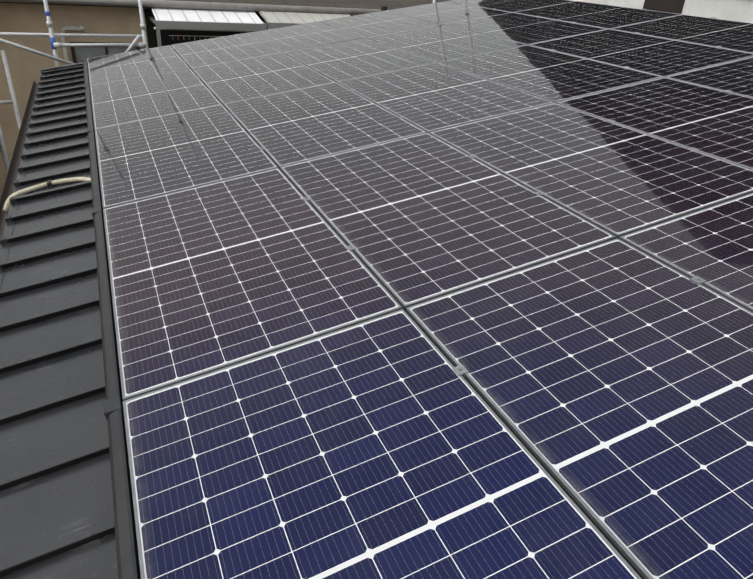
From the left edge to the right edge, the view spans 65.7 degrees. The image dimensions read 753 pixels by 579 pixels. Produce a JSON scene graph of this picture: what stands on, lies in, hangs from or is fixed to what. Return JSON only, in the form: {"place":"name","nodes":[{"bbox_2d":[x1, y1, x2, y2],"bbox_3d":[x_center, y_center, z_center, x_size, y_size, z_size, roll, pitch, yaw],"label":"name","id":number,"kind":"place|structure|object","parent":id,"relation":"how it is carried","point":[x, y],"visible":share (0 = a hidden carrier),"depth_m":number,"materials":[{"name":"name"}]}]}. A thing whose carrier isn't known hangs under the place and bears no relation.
{"place":"outdoors","nodes":[
{"label":"outdoors","id":0,"kind":"place"},
{"bbox_2d":[571,0,752,22],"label":"neighbour house","id":1,"kind":"structure","parent":0,"point":[737,10],"depth_m":8.06,"materials":[{"name":"white paint"}]},
{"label":"house walls","id":2,"kind":"object","parent":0,"visible":0},
{"bbox_2d":[0,63,117,578],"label":"metal roof","id":3,"kind":"structure","parent":2,"relation":"on","point":[56,511],"depth_m":2.30,"materials":[{"name":"black metal"}]},
{"bbox_2d":[0,81,38,237],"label":"eave gutter","id":4,"kind":"object","parent":3,"relation":"attached to","point":[8,186],"visible":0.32,"depth_m":4.92,"materials":[{"name":"black metal"}]},
{"bbox_2d":[2,177,100,211],"bbox_3d":[-2.106,-0.636,3.881,0.724,0.093,0.413,-18,35,-17],"label":"cable conduit","id":5,"kind":"object","parent":3,"relation":"on","point":[50,183],"visible":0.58,"depth_m":3.95,"materials":[{"name":"beige plastic"}]},
{"bbox_2d":[82,58,140,578],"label":"roof edge trim","id":6,"kind":"structure","parent":3,"relation":"on","point":[128,566],"depth_m":1.98,"materials":[{"name":"black metal"}]},
{"bbox_2d":[94,50,643,578],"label":"mounting rails","id":7,"kind":"object","parent":3,"relation":"on","point":[480,396],"visible":0.08,"depth_m":1.74,"materials":[{"name":"black"}]},
{"bbox_2d":[87,0,752,578],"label":"solar panels","id":8,"kind":"object","parent":7,"relation":"on","point":[301,400],"visible":1,"depth_m":2.34,"materials":[{"name":"glass"}]},
{"bbox_2d":[172,2,732,376],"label":"panel clamps","id":9,"kind":"object","parent":7,"relation":"attached to","point":[460,370],"visible":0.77,"depth_m":3.20,"materials":[{"name":"metal"}]},
{"label":"ground","id":10,"kind":"structure","parent":0,"visible":0},
{"bbox_2d":[0,0,435,171],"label":"scaffolding","id":11,"kind":"object","parent":10,"relation":"on","point":[55,45],"visible":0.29,"depth_m":7.68,"materials":[{"name":"metal"}]},
{"bbox_2d":[0,0,449,195],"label":"neighbour house","id":12,"kind":"structure","parent":10,"relation":"on","point":[169,22],"depth_m":11.69,"materials":[{"name":"beige paint"}]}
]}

